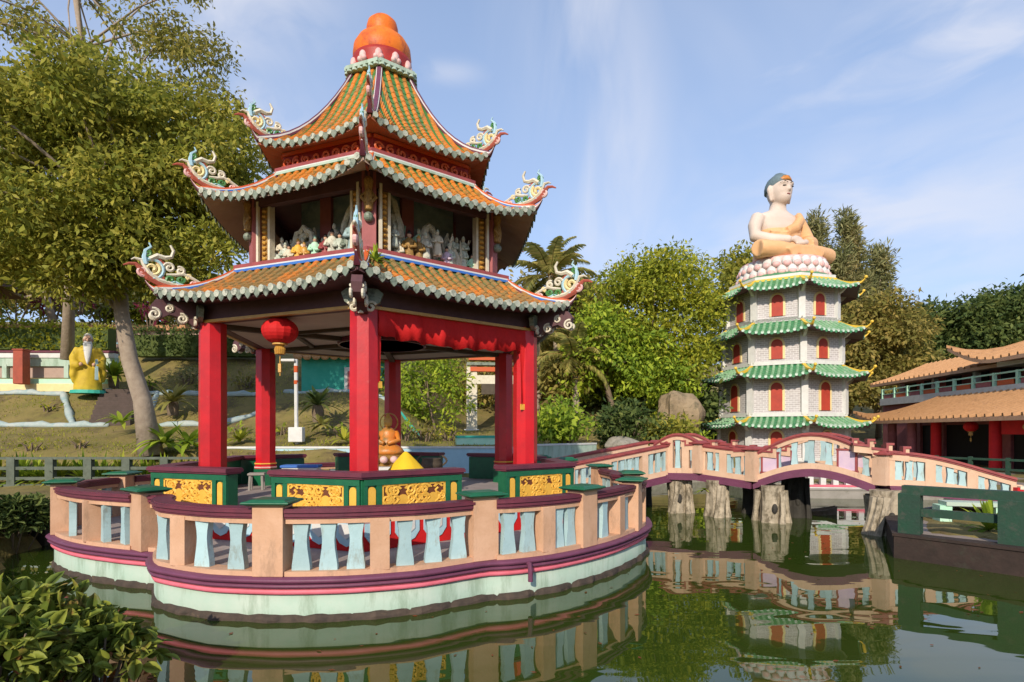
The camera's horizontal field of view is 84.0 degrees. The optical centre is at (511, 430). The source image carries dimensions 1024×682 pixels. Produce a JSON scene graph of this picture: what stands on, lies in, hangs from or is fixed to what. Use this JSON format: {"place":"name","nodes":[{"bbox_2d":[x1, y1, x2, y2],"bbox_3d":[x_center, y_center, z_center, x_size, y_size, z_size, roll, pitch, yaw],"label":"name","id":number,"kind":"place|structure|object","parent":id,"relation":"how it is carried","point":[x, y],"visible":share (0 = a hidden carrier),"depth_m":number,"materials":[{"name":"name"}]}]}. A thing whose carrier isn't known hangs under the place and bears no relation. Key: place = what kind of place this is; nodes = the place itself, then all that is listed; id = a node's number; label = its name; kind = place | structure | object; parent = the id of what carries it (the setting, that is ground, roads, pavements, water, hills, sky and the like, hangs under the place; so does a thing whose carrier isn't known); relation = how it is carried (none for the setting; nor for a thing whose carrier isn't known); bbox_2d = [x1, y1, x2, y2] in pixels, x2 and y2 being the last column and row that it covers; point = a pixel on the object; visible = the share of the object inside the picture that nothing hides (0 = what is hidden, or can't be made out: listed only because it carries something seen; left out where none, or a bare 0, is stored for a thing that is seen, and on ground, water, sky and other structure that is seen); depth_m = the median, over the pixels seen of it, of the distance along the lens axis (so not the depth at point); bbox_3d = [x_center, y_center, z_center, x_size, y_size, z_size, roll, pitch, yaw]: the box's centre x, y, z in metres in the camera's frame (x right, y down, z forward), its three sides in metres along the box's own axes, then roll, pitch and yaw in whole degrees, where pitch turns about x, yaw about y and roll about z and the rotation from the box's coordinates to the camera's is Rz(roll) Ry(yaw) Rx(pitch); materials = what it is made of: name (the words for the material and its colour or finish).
{"place":"outdoors","nodes":[
{"label":"outdoors","id":0,"kind":"place"},
{"bbox_2d":[11,349,30,384],"bbox_3d":[-23.279,-3.048,27.000,0.520,1.655,0.500,0,0,0],"label":"gate post","id":1,"kind":"object","parent":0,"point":[21,366],"visible":1,"depth_m":26.79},
{"bbox_2d":[0,482,1023,681],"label":"pond water","id":2,"kind":"structure","parent":0,"point":[702,619],"depth_m":6.84,"materials":[{"name":"liquid"}]},
{"bbox_2d":[0,491,49,553],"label":"pond bush","id":3,"kind":"object","parent":2,"relation":"on","point":[21,514],"visible":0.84,"depth_m":10.76,"materials":[{"name":"green plant"}]},
{"bbox_2d":[45,477,651,623],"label":"island platform","id":4,"kind":"structure","parent":2,"relation":"in","point":[283,599],"depth_m":7.76,"materials":[{"name":"paint"}]},
{"bbox_2d":[146,461,243,504],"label":"parapet wall","id":5,"kind":"structure","parent":4,"relation":"on","point":[191,481],"depth_m":9.38,"materials":[{"name":"paint"}]},
{"bbox_2d":[247,472,265,490],"bbox_3d":[-5.653,1.113,12.600,0.340,0.377,0.340,0,0,-17],"label":"stone stool","id":6,"kind":"object","parent":4,"relation":"on","point":[250,479],"visible":1,"depth_m":12.49,"materials":[{"name":"stone"}]},
{"bbox_2d":[227,454,306,484],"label":"parapet wall","id":7,"kind":"structure","parent":4,"relation":"on","point":[246,463],"depth_m":14.06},
{"bbox_2d":[280,464,321,469],"bbox_3d":[-4.994,1.050,13.500,0.860,0.500,0.460,0,0,-6],"label":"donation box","id":8,"kind":"object","parent":4,"relation":"on","point":[305,466],"visible":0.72,"depth_m":13.30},
{"bbox_2d":[41,462,647,576],"bbox_3d":[-2.813,1.321,12.516,11.264,0.958,11.274,0,0,0],"label":"balustrade","id":9,"kind":"object","parent":4,"relation":"on","point":[168,530],"visible":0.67,"depth_m":7.80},
{"bbox_2d":[123,13,592,485],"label":"pavilion","id":10,"kind":"structure","parent":4,"relation":"on","point":[369,139],"depth_m":10.67,"materials":[{"name":"paint"}]},
{"bbox_2d":[261,317,298,375],"bbox_3d":[-4.038,-1.530,9.900,0.603,1.139,0.603,0,0,0],"label":"red lantern","id":11,"kind":"object","parent":10,"relation":"hanging from","point":[280,333],"visible":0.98,"depth_m":9.72,"materials":[{"name":"paper"}]},
{"bbox_2d":[291,225,317,245],"bbox_3d":[-3.922,-3.434,10.877,0.707,0.985,0.524,0,0,26],"label":"rockwork","id":12,"kind":"object","parent":10,"relation":"on","point":[305,232],"visible":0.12,"depth_m":10.83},
{"bbox_2d":[391,195,403,238],"bbox_3d":[-2.224,-3.659,10.521,0.536,1.457,0.773,0,0,0],"label":"rockwork","id":13,"kind":"object","parent":10,"relation":"on","point":[396,220],"visible":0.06,"depth_m":10.58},
{"bbox_2d":[401,230,416,255],"bbox_3d":[-1.904,-3.388,10.517,0.316,0.656,0.215,0,0,0],"label":"figurine","id":14,"kind":"object","parent":10,"relation":"on","point":[409,244],"visible":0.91,"depth_m":10.47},
{"bbox_2d":[420,222,438,259],"bbox_3d":[-1.584,-3.488,10.997,0.621,1.105,0.636,0,0,0],"label":"rockwork","id":15,"kind":"object","parent":10,"relation":"on","point":[427,227],"visible":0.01,"depth_m":11.03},
{"bbox_2d":[431,229,443,256],"bbox_3d":[-1.425,-3.594,10.858,0.245,0.508,0.166,0,0,0],"label":"figurine","id":16,"kind":"object","parent":10,"relation":"on","point":[437,240],"visible":0.99,"depth_m":10.82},
{"bbox_2d":[378,306,525,409],"bbox_3d":[-0.981,-1.215,10.090,3.365,1.610,0.223,0,0,-38],"label":"red banner","id":17,"kind":"object","parent":10,"relation":"hanging from","point":[454,335],"visible":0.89,"depth_m":9.98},
{"bbox_2d":[440,234,470,266],"bbox_3d":[-1.150,-3.445,11.347,0.372,0.800,0.628,0,0,43],"label":"rockwork","id":18,"kind":"object","parent":10,"relation":"on","point":[458,260],"visible":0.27,"depth_m":11.19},
{"bbox_2d":[267,467,465,505],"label":"parapet wall","id":19,"kind":"structure","parent":4,"relation":"on","point":[340,488],"depth_m":8.57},
{"bbox_2d":[379,466,390,470],"bbox_3d":[-2.780,1.032,12.750,1.500,0.515,1.300,0,0,-11],"label":"altar table","id":20,"kind":"object","parent":4,"relation":"on","point":[384,467],"visible":0.1,"depth_m":12.11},
{"bbox_2d":[379,454,400,465],"bbox_3d":[-2.780,0.645,12.750,1.020,0.250,1.020,0,0,0],"label":"lotus seat","id":21,"kind":"object","parent":20,"relation":"on","point":[387,460],"visible":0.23,"depth_m":12.36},
{"bbox_2d":[379,413,403,454],"bbox_3d":[-2.780,0.056,12.750,0.740,0.929,0.583,0,0,0],"label":"golden idol","id":22,"kind":"object","parent":21,"relation":"on","point":[389,437],"visible":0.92,"depth_m":12.62,"materials":[{"name":"orange metal"}]},
{"bbox_2d":[333,452,444,470],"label":"parapet wall","id":23,"kind":"structure","parent":4,"relation":"on","point":[342,461],"depth_m":15.69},
{"bbox_2d":[416,455,447,467],"bbox_3d":[-1.631,0.892,11.600,0.497,0.815,0.434,0,0,41],"label":"incense burner","id":24,"kind":"object","parent":4,"relation":"on","point":[433,462],"visible":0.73,"depth_m":11.45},
{"bbox_2d":[466,453,546,478],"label":"parapet wall","id":25,"kind":"structure","parent":4,"relation":"on","point":[481,465],"depth_m":15.47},
{"bbox_2d":[494,458,576,497],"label":"parapet wall","id":26,"kind":"structure","parent":4,"relation":"on","point":[546,476],"depth_m":10.32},
{"bbox_2d":[811,506,836,515],"bbox_3d":[8.371,2.280,16.000,1.500,0.360,0.520,0,0,0],"label":"boat","id":27,"kind":"object","parent":2,"relation":"on","point":[829,510],"visible":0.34,"depth_m":15.86,"materials":[{"name":"wood"}]},
{"bbox_2d":[0,322,1023,569],"bbox_3d":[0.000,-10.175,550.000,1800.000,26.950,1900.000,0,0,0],"label":"ground","id":28,"kind":"structure","parent":0,"point":[162,368],"depth_m":25.10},
{"bbox_2d":[0,282,30,298],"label":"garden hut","id":29,"kind":"object","parent":28,"relation":"on","point":[7,294],"visible":0.6,"depth_m":35.01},
{"bbox_2d":[4,451,44,485],"bbox_3d":[-16.238,1.304,19.340,2.059,1.426,1.927,0,0,0],"label":"row plant","id":30,"kind":"object","parent":28,"relation":"on","point":[34,473],"visible":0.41,"depth_m":19.18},
{"bbox_2d":[0,280,58,323],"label":"bush","id":31,"kind":"object","parent":28,"relation":"on","point":[15,307],"visible":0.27,"depth_m":42.12,"materials":[{"name":"green plant"}]},
{"bbox_2d":[4,280,56,321],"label":"bare tree","id":32,"kind":"object","parent":28,"relation":"on","point":[50,312],"visible":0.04,"depth_m":33.92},
{"bbox_2d":[0,389,75,422],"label":"terrace kerb","id":33,"kind":"structure","parent":28,"relation":"on","point":[68,409],"depth_m":26.77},
{"bbox_2d":[28,527,49,545],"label":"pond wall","id":34,"kind":"structure","parent":28,"relation":"on","point":[41,539],"depth_m":11.63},
{"bbox_2d":[1,271,82,323],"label":"bush","id":35,"kind":"object","parent":28,"relation":"on","point":[40,313],"visible":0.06,"depth_m":45.73,"materials":[{"name":"green plant"}]},
{"bbox_2d":[0,605,97,681],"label":"foreground plant","id":36,"kind":"object","parent":28,"relation":"on","point":[16,661],"visible":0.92,"depth_m":4.40,"materials":[{"name":"green plant"}]},
{"bbox_2d":[32,455,74,486],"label":"row plant","id":37,"kind":"object","parent":28,"relation":"on","point":[60,473],"visible":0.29,"depth_m":19.27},
{"bbox_2d":[0,420,108,426],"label":"terrace kerb","id":38,"kind":"structure","parent":28,"relation":"on","point":[84,423],"depth_m":24.18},
{"bbox_2d":[0,315,115,350],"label":"hedge","id":39,"kind":"object","parent":28,"relation":"on","point":[37,337],"visible":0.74,"depth_m":32.65,"materials":[{"name":"plant"}]},
{"bbox_2d":[0,350,118,391],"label":"painted parapet","id":40,"kind":"structure","parent":28,"relation":"on","point":[47,364],"depth_m":27.55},
{"bbox_2d":[0,571,130,681],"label":"foreground plant","id":41,"kind":"object","parent":28,"relation":"on","point":[30,595],"visible":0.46,"depth_m":4.84,"materials":[{"name":"green plant"}]},
{"bbox_2d":[64,450,101,476],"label":"row plant","id":42,"kind":"object","parent":28,"relation":"on","point":[79,473],"visible":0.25,"depth_m":19.33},
{"bbox_2d":[69,333,106,393],"bbox_3d":[-19.679,-3.143,26.371,1.500,2.813,1.241,0,0,0],"label":"old man statue","id":43,"kind":"object","parent":28,"relation":"on","point":[87,370],"visible":1,"depth_m":26.13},
{"bbox_2d":[8,595,180,681],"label":"foreground plant","id":44,"kind":"object","parent":28,"relation":"on","point":[143,641],"visible":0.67,"depth_m":4.86,"materials":[{"name":"green plant"}]},
{"bbox_2d":[50,276,145,324],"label":"bush","id":45,"kind":"object","parent":28,"relation":"on","point":[97,312],"visible":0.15,"depth_m":41.69,"materials":[{"name":"green plant"}]},
{"bbox_2d":[0,457,198,486],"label":"concrete fence","id":46,"kind":"object","parent":28,"relation":"on","point":[12,468],"visible":0.32,"depth_m":18.75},
{"bbox_2d":[0,324,198,347],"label":"hedge","id":47,"kind":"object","parent":28,"relation":"on","point":[156,326],"depth_m":37.80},
{"bbox_2d":[82,450,116,476],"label":"row plant","id":48,"kind":"object","parent":28,"relation":"on","point":[98,473],"visible":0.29,"depth_m":19.30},
{"bbox_2d":[89,389,134,425],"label":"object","id":49,"kind":"structure","parent":28,"relation":"on","point":[112,401],"depth_m":25.38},
{"bbox_2d":[95,410,133,428],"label":"strap plant","id":50,"kind":"object","parent":28,"relation":"on","point":[119,418],"visible":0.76,"depth_m":22.53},
{"bbox_2d":[105,359,124,387],"bbox_3d":[-19.333,-2.892,27.492,2.860,1.668,2.936,0,0,0],"label":"cycad","id":51,"kind":"object","parent":28,"relation":"on","point":[115,370],"visible":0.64,"depth_m":27.32,"materials":[{"name":"green plant"}]},
{"bbox_2d":[77,282,177,324],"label":"bush","id":52,"kind":"object","parent":28,"relation":"on","point":[137,319],"visible":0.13,"depth_m":42.92,"materials":[{"name":"green plant"}]},
{"bbox_2d":[0,0,264,359],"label":"broadleaf tree","id":53,"kind":"object","parent":28,"relation":"on","point":[180,49],"visible":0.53,"depth_m":25.91,"materials":[{"name":"plant"}]},
{"bbox_2d":[0,13,273,456],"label":"broadleaf tree","id":54,"kind":"object","parent":28,"relation":"on","point":[106,145],"visible":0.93,"depth_m":18.31,"materials":[{"name":"plant"}]},
{"bbox_2d":[134,301,167,328],"bbox_3d":[-22.716,-7.316,35.619,1.694,1.965,2.200,0,0,-13],"label":"cordyline","id":55,"kind":"object","parent":28,"relation":"on","point":[147,311],"visible":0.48,"depth_m":35.82,"materials":[{"name":"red plant"}]},
{"bbox_2d":[124,423,197,456],"bbox_3d":[-12.333,0.309,20.138,2.730,1.332,2.289,0,0,45],"label":"strap plant","id":56,"kind":"object","parent":28,"relation":"on","point":[165,438],"visible":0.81,"depth_m":19.91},
{"bbox_2d":[151,381,196,415],"bbox_3d":[-14.532,-1.468,24.713,2.486,1.598,2.662,0,0,30],"label":"cycad","id":57,"kind":"object","parent":28,"relation":"on","point":[171,405],"visible":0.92,"depth_m":24.61,"materials":[{"name":"green plant"}]},
{"bbox_2d":[157,422,197,456],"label":"strap plant","id":58,"kind":"object","parent":28,"relation":"on","point":[187,440],"visible":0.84,"depth_m":20.21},
{"bbox_2d":[175,366,198,384],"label":"plant","id":59,"kind":"object","parent":28,"relation":"on","point":[188,376],"visible":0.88,"depth_m":29.85,"materials":[{"name":"green plant"}]},
{"bbox_2d":[132,323,255,358],"bbox_3d":[-17.735,-5.075,32.282,7.693,2.263,1.770,0,0,0],"label":"hedge","id":60,"kind":"object","parent":28,"relation":"on","point":[175,345],"visible":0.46,"depth_m":32.05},
{"bbox_2d":[159,390,255,426],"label":"terrace kerb","id":61,"kind":"structure","parent":28,"relation":"on","point":[230,420],"depth_m":24.86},
{"bbox_2d":[228,370,255,389],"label":"plant","id":62,"kind":"object","parent":28,"relation":"on","point":[244,384],"visible":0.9,"depth_m":29.30,"materials":[{"name":"green plant"}]},
{"bbox_2d":[0,359,492,473],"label":"grass","id":63,"kind":"structure","parent":28,"relation":"on","point":[13,447],"depth_m":23.37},
{"bbox_2d":[281,359,304,443],"bbox_3d":[-8.312,-0.959,21.565,0.860,3.551,0.430,0,0,0],"label":"lamp post","id":64,"kind":"object","parent":28,"relation":"on","point":[296,434],"visible":0.91,"depth_m":21.61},
{"bbox_2d":[287,386,348,421],"bbox_3d":[-8.194,-1.158,23.417,2.380,1.598,2.168,0,0,14],"label":"cycad","id":65,"kind":"object","parent":28,"relation":"on","point":[316,398],"visible":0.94,"depth_m":23.25,"materials":[{"name":"green plant"}]},
{"bbox_2d":[283,388,383,399],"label":"terrace kerb","id":66,"kind":"structure","parent":28,"relation":"on","point":[320,391],"depth_m":27.30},
{"bbox_2d":[293,354,384,390],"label":"teal building","id":67,"kind":"structure","parent":28,"relation":"on","point":[320,372],"depth_m":28.04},
{"bbox_2d":[227,446,494,472],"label":"blue wall","id":68,"kind":"structure","parent":28,"relation":"on","point":[455,456],"depth_m":20.95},
{"bbox_2d":[401,416,419,440],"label":"plant","id":69,"kind":"object","parent":28,"relation":"on","point":[407,430],"visible":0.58,"depth_m":23.90,"materials":[{"name":"green plant"}]},
{"bbox_2d":[411,418,440,441],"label":"plant","id":70,"kind":"object","parent":28,"relation":"on","point":[427,434],"visible":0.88,"depth_m":24.87,"materials":[{"name":"green plant"}]},
{"bbox_2d":[379,359,484,430],"bbox_3d":[-4.326,-1.813,28.708,6.014,5.348,4.934,0,0,0],"label":"broadleaf tree","id":71,"kind":"object","parent":28,"relation":"on","point":[423,386],"visible":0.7,"depth_m":28.65,"materials":[{"name":"green plant"}]},
{"bbox_2d":[433,421,461,440],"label":"plant","id":72,"kind":"object","parent":28,"relation":"on","point":[450,430],"visible":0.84,"depth_m":25.98,"materials":[{"name":"green plant"}]},
{"bbox_2d":[455,435,494,444],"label":"teal parapet","id":73,"kind":"structure","parent":28,"relation":"on","point":[478,440],"depth_m":24.72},
{"bbox_2d":[464,357,494,430],"bbox_3d":[-0.827,-1.801,32.985,4.056,5.380,1.206,0,0,0],"label":"memorial gateway","id":74,"kind":"object","parent":28,"relation":"on","point":[487,382],"visible":0.28,"depth_m":32.70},
{"bbox_2d":[438,348,551,407],"bbox_3d":[-0.361,-3.967,41.830,10.878,9.031,9.403,0,0,0],"label":"broadleaf tree","id":75,"kind":"object","parent":28,"relation":"on","point":[481,399],"visible":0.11,"depth_m":40.00,"materials":[{"name":"green plant"}]},
{"bbox_2d":[508,236,598,404],"bbox_3d":[2.454,-6.019,36.185,6.019,12.656,6.052,0,0,0],"label":"coconut palm","id":76,"kind":"object","parent":28,"relation":"on","point":[545,262],"visible":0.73,"depth_m":35.39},
{"bbox_2d":[537,328,570,415],"bbox_3d":[1.769,-3.570,34.027,4.375,8.045,4.063,0,0,0],"label":"coconut palm","id":77,"kind":"object","parent":28,"relation":"on","point":[561,330],"visible":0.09,"depth_m":33.88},
{"bbox_2d":[537,443,596,458],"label":"white wall","id":78,"kind":"structure","parent":28,"relation":"on","point":[557,450],"depth_m":23.10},
{"bbox_2d":[537,392,601,443],"bbox_3d":[2.316,-0.305,25.524,3.418,2.974,3.698,0,0,0],"label":"shrub","id":79,"kind":"object","parent":28,"relation":"on","point":[560,423],"visible":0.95,"depth_m":24.72,"materials":[{"name":"green plant"}]},
{"bbox_2d":[537,343,603,405],"bbox_3d":[2.877,-2.916,32.104,5.334,3.643,4.858,0,0,0],"label":"shrub","id":80,"kind":"object","parent":28,"relation":"on","point":[544,384],"visible":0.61,"depth_m":30.96,"materials":[{"name":"green plant"}]},
{"bbox_2d":[508,263,632,397],"bbox_3d":[4.537,-5.157,39.942,11.667,12.924,9.254,0,0,0],"label":"broadleaf tree","id":81,"kind":"object","parent":28,"relation":"on","point":[572,310],"visible":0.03,"depth_m":38.03,"materials":[{"name":"green plant"}]},
{"bbox_2d":[537,322,618,412],"bbox_3d":[3.543,-2.824,30.965,4.602,6.224,4.289,0,0,0],"label":"coconut palm","id":82,"kind":"object","parent":28,"relation":"on","point":[567,341],"visible":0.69,"depth_m":30.35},
{"bbox_2d":[604,436,638,447],"bbox_3d":[5.048,0.600,25.935,1.628,0.740,1.083,0,0,0],"label":"boulder","id":83,"kind":"object","parent":28,"relation":"on","point":[614,441],"visible":0.5,"depth_m":25.76,"materials":[{"name":"stone"}]},
{"bbox_2d":[581,395,674,446],"bbox_3d":[5.413,-0.192,26.959,4.302,3.020,3.877,0,0,36],"label":"shrub","id":84,"kind":"object","parent":28,"relation":"on","point":[613,423],"visible":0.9,"depth_m":26.59,"materials":[{"name":"green plant"}]},
{"bbox_2d":[547,296,710,416],"bbox_3d":[6.740,-3.599,32.114,9.714,7.807,5.784,0,0,0],"label":"broadleaf tree","id":85,"kind":"object","parent":28,"relation":"on","point":[631,366],"visible":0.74,"depth_m":31.05,"materials":[{"name":"green plant"}]},
{"bbox_2d":[554,375,733,433],"bbox_3d":[8.345,-1.370,36.601,11.101,6.936,10.300,0,0,20],"label":"shrub","id":86,"kind":"object","parent":28,"relation":"on","point":[706,401],"visible":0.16,"depth_m":33.88,"materials":[{"name":"green plant"}]},
{"bbox_2d":[570,235,739,410],"bbox_3d":[8.342,-6.030,34.077,9.743,12.238,7.333,0,0,0],"label":"broadleaf tree","id":87,"kind":"object","parent":28,"relation":"on","point":[649,286],"visible":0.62,"depth_m":32.41,"materials":[{"name":"green plant"}]},
{"bbox_2d":[639,409,701,445],"bbox_3d":[7.621,0.016,27.373,3.293,2.178,3.322,0,0,0],"label":"shrub","id":88,"kind":"object","parent":28,"relation":"on","point":[680,425],"visible":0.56,"depth_m":26.97,"materials":[{"name":"green plant"}]},
{"bbox_2d":[658,391,705,427],"bbox_3d":[8.904,-0.866,30.043,2.400,2.468,2.282,0,0,32],"label":"boulder","id":89,"kind":"object","parent":28,"relation":"on","point":[674,402],"visible":0.48,"depth_m":29.17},
{"bbox_2d":[694,239,752,371],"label":"broadleaf tree","id":90,"kind":"object","parent":28,"relation":"on","point":[730,269],"visible":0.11,"depth_m":42.86,"materials":[{"name":"green plant"}]},
{"bbox_2d":[542,432,1021,536],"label":"zigzag bridge","id":91,"kind":"structure","parent":28,"relation":"on","point":[677,463],"depth_m":14.79,"materials":[{"name":"paint"}]},
{"bbox_2d":[805,204,838,271],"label":"casuarina tree","id":92,"kind":"object","parent":28,"relation":"on","point":[820,232],"visible":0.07,"depth_m":51.41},
{"bbox_2d":[828,205,878,415],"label":"casuarina tree","id":93,"kind":"object","parent":28,"relation":"on","point":[851,243],"visible":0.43,"depth_m":51.41,"materials":[{"name":"plant"}]},
{"bbox_2d":[810,488,954,507],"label":"quay wall","id":94,"kind":"structure","parent":28,"relation":"on","point":[833,493],"depth_m":19.74,"materials":[{"name":"concrete"}]},
{"bbox_2d":[806,477,860,488],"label":"quay parapet","id":95,"kind":"structure","parent":94,"relation":"on","point":[833,484],"depth_m":19.95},
{"bbox_2d":[863,236,909,412],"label":"casuarina tree","id":96,"kind":"object","parent":28,"relation":"on","point":[883,270],"visible":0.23,"depth_m":53.46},
{"bbox_2d":[841,286,956,437],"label":"broadleaf tree","id":97,"kind":"object","parent":28,"relation":"on","point":[890,335],"visible":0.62,"depth_m":47.92,"materials":[{"name":"green plant"}]},
{"bbox_2d":[906,293,983,362],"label":"broadleaf tree","id":98,"kind":"object","parent":28,"relation":"on","point":[938,308],"visible":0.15,"depth_m":59.86,"materials":[{"name":"green plant"}]},
{"bbox_2d":[885,515,1023,576],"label":"pond wall","id":99,"kind":"structure","parent":28,"relation":"on","point":[989,556],"depth_m":9.83,"materials":[{"name":"concrete"}]},
{"bbox_2d":[928,274,1023,360],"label":"broadleaf tree","id":100,"kind":"object","parent":28,"relation":"on","point":[996,316],"visible":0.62,"depth_m":57.08,"materials":[{"name":"green plant"}]},
{"bbox_2d":[934,455,1023,475],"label":"terrace fence","id":101,"kind":"object","parent":28,"relation":"on","point":[1007,469],"visible":0.37,"depth_m":20.93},
{"bbox_2d":[960,499,997,532],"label":"bank plant","id":102,"kind":"object","parent":28,"relation":"on","point":[986,507],"visible":0.52,"depth_m":10.54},
{"bbox_2d":[0,0,1023,342],"label":"sky","id":103,"kind":"structure","parent":0,"point":[650,121],"materials":[{"name":"blue"}]},
{"bbox_2d":[779,472,1023,484],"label":"terrace ground","id":104,"kind":"structure","parent":0,"point":[1019,483],"depth_m":20.54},
{"bbox_2d":[698,254,879,463],"bbox_3d":[16.850,-3.750,35.500,10.348,13.100,10.348,0,0,30],"label":"pagoda","id":105,"kind":"object","parent":104,"relation":"on","point":[788,334],"visible":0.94,"depth_m":32.59,"materials":[{"name":"concrete"}]},
{"bbox_2d":[748,173,835,264],"bbox_3d":[16.858,-13.095,35.111,5.725,6.021,3.399,0,0,-19],"label":"seated statue","id":106,"kind":"object","parent":105,"relation":"on","point":[777,229],"visible":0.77,"depth_m":34.74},
{"bbox_2d":[853,341,1023,470],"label":"tea house","id":107,"kind":"structure","parent":104,"relation":"on","point":[931,408],"depth_m":31.51,"materials":[{"name":"orange tile"}]},
{"bbox_2d":[923,506,997,541],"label":"path","id":108,"kind":"structure","parent":0,"point":[926,531],"depth_m":10.34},
{"bbox_2d":[898,485,1023,546],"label":"concrete fence","id":109,"kind":"object","parent":108,"relation":"on","point":[1008,518],"visible":1,"depth_m":9.88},
{"bbox_2d":[932,500,997,521],"bbox_3d":[10.400,1.680,11.500,3.142,0.440,0.400,0,0,16],"label":"slat bench","id":110,"kind":"object","parent":108,"relation":"on","point":[944,504],"visible":0.38,"depth_m":11.72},
{"bbox_3d":[-1.824,1.052,9.750,1.159,0.495,1.081,0,0,0],"label":"offering table","id":111,"kind":"object","parent":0,"visible":0},
{"bbox_2d":[388,451,422,469],"bbox_3d":[-1.842,0.575,9.750,0.724,0.450,0.697,0,0,41],"label":"yellow cover","id":112,"kind":"object","parent":111,"relation":"on","point":[405,460],"visible":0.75,"depth_m":9.62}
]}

